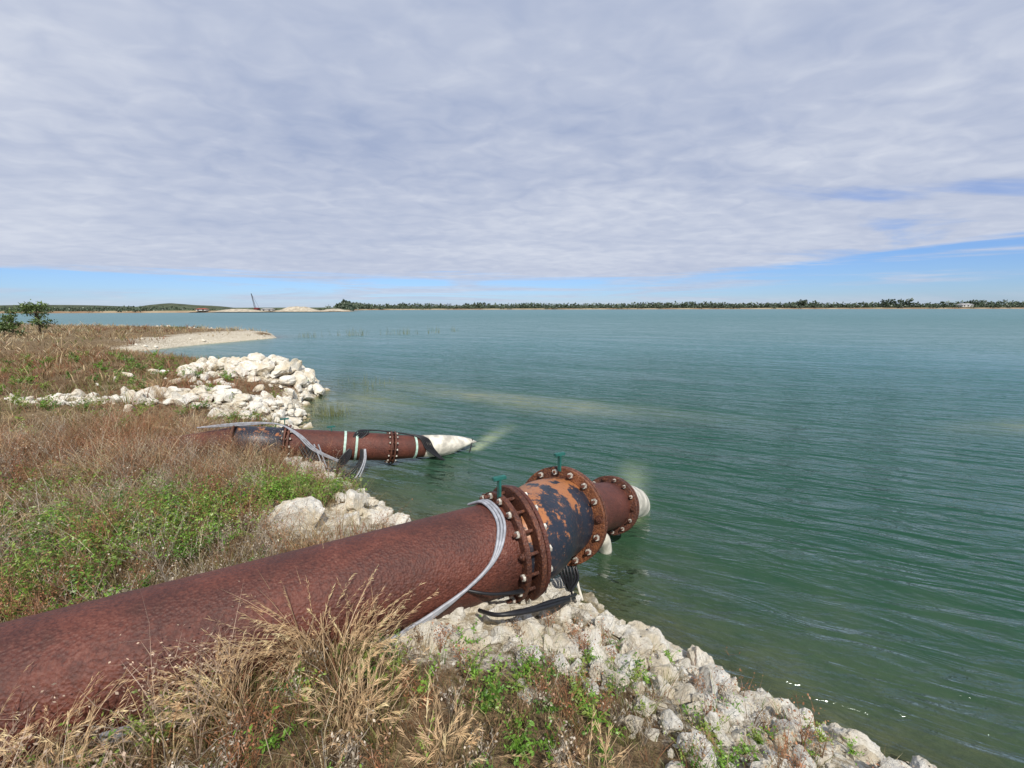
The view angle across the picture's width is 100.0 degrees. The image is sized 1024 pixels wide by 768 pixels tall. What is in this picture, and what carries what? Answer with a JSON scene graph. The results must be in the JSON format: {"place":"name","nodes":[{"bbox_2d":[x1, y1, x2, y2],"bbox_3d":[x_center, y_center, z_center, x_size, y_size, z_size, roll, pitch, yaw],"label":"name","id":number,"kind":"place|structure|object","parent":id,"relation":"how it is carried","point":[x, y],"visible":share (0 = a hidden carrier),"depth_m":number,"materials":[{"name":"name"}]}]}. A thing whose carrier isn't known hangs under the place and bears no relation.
{"place":"outdoors","nodes":[
{"label":"outdoors","id":0,"kind":"place"},
{"bbox_2d":[0,305,128,309],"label":"hill","id":1,"kind":"structure","parent":0,"point":[60,306],"depth_m":361.13,"materials":[{"name":"green plant"}]},
{"bbox_2d":[0,321,296,498],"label":"dry grass","id":2,"kind":"structure","parent":0,"point":[18,362],"depth_m":14.29,"materials":[{"name":"brown plant"}]},
{"bbox_2d":[123,303,239,309],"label":"hill","id":3,"kind":"structure","parent":0,"point":[170,305],"depth_m":312.22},
{"bbox_2d":[0,393,934,767],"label":"dry grass","id":4,"kind":"structure","parent":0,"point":[294,709],"depth_m":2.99,"materials":[{"name":"beige plant"}]},
{"bbox_2d":[0,325,963,767],"bbox_3d":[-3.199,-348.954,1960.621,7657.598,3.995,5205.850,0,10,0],"label":"ground","id":5,"kind":"structure","parent":0,"point":[892,747],"depth_m":2.65,"materials":[{"name":"beige soil"}]},
{"bbox_2d":[0,308,25,332],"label":"tree","id":6,"kind":"object","parent":5,"relation":"on","point":[9,318],"visible":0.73,"depth_m":38.13,"materials":[{"name":"green plant"}]},
{"bbox_2d":[0,320,28,336],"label":"shrub","id":7,"kind":"object","parent":5,"relation":"on","point":[3,328],"visible":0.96,"depth_m":33.44,"materials":[{"name":"green plant"}]},
{"bbox_2d":[12,299,57,333],"bbox_3d":[-40.883,-5.798,36.945,2.718,3.032,2.248,0,10,0],"label":"tree","id":8,"kind":"object","parent":5,"relation":"on","point":[30,307],"visible":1,"depth_m":36.87,"materials":[{"name":"green plant"}]},
{"bbox_2d":[4,352,331,437],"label":"limestone rocks","id":9,"kind":"object","parent":5,"relation":"on","point":[296,373],"visible":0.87,"depth_m":11.64,"materials":[{"name":"white stone"}]},
{"bbox_2d":[134,325,275,349],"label":"limestone rocks","id":10,"kind":"object","parent":5,"relation":"on","point":[204,340],"visible":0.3,"depth_m":35.75,"materials":[{"name":"beige stone"}]},
{"bbox_2d":[112,418,476,484],"bbox_3d":[-3.617,1.348,8.131,10.150,1.741,1.889,-7,12,-33],"label":"dredge discharge pipeline","id":11,"kind":"object","parent":5,"relation":"on","point":[387,447],"visible":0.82,"depth_m":7.71,"materials":[{"name":"metal"}]},
{"bbox_2d":[0,366,637,767],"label":"feather grass","id":12,"kind":"structure","parent":5,"relation":"on","point":[288,652],"depth_m":2.12,"materials":[{"name":"beige plant"}]},
{"bbox_2d":[0,452,649,767],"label":"dredge discharge pipeline","id":13,"kind":"object","parent":5,"relation":"on","point":[534,534],"visible":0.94,"depth_m":2.70,"materials":[{"name":"metal"}]},
{"bbox_2d":[0,350,864,767],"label":"green weeds","id":14,"kind":"object","parent":5,"relation":"on","point":[490,680],"visible":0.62,"depth_m":3.53,"materials":[{"name":"green plant"}]},
{"bbox_2d":[263,447,936,767],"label":"limestone rocks","id":15,"kind":"object","parent":5,"relation":"on","point":[634,631],"visible":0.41,"depth_m":2.91,"materials":[{"name":"white stone"}]},
{"bbox_2d":[0,309,1023,767],"bbox_3d":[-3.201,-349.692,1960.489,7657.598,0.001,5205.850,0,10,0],"label":"lake water","id":16,"kind":"structure","parent":0,"point":[832,519],"depth_m":8.65,"materials":[{"name":"teal liquid"}]},
{"bbox_2d":[177,326,454,419],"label":"water reeds","id":17,"kind":"object","parent":16,"relation":"in","point":[332,411],"visible":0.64,"depth_m":12.43,"materials":[{"name":"green plant"}]},
{"bbox_2d":[0,306,1023,312],"bbox_3d":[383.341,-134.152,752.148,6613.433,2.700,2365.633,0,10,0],"label":"shore ground","id":18,"kind":"structure","parent":0,"point":[176,311],"depth_m":410.33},
{"bbox_2d":[196,308,208,310],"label":"site shed","id":19,"kind":"structure","parent":18,"relation":"on","point":[201,309],"depth_m":256.73,"materials":[{"name":"white metal"}]},
{"bbox_2d":[214,309,269,311],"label":"sand pile","id":20,"kind":"object","parent":18,"relation":"on","point":[238,310],"visible":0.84,"depth_m":260.06,"materials":[{"name":"beige sand"}]},
{"bbox_2d":[261,308,274,310],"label":"site shed","id":21,"kind":"structure","parent":18,"relation":"on","point":[267,309],"depth_m":262.62,"materials":[{"name":"metal"}]},
{"bbox_2d":[270,306,327,311],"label":"sand pile","id":22,"kind":"object","parent":18,"relation":"on","point":[297,309],"visible":1,"depth_m":263.52,"materials":[{"name":"beige sand"}]},
{"bbox_2d":[321,309,348,310],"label":"sand pile","id":23,"kind":"object","parent":18,"relation":"on","point":[334,310],"visible":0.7,"depth_m":280.77,"materials":[{"name":"beige sand"}]},
{"bbox_2d":[0,298,1023,312],"bbox_3d":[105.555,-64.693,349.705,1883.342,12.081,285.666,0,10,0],"label":"distant trees","id":24,"kind":"object","parent":18,"relation":"on","point":[353,306],"visible":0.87,"depth_m":432.99,"materials":[{"name":"green plant"}]},
{"bbox_2d":[0,0,1023,307],"label":"sky","id":25,"kind":"structure","parent":0,"point":[284,153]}
]}

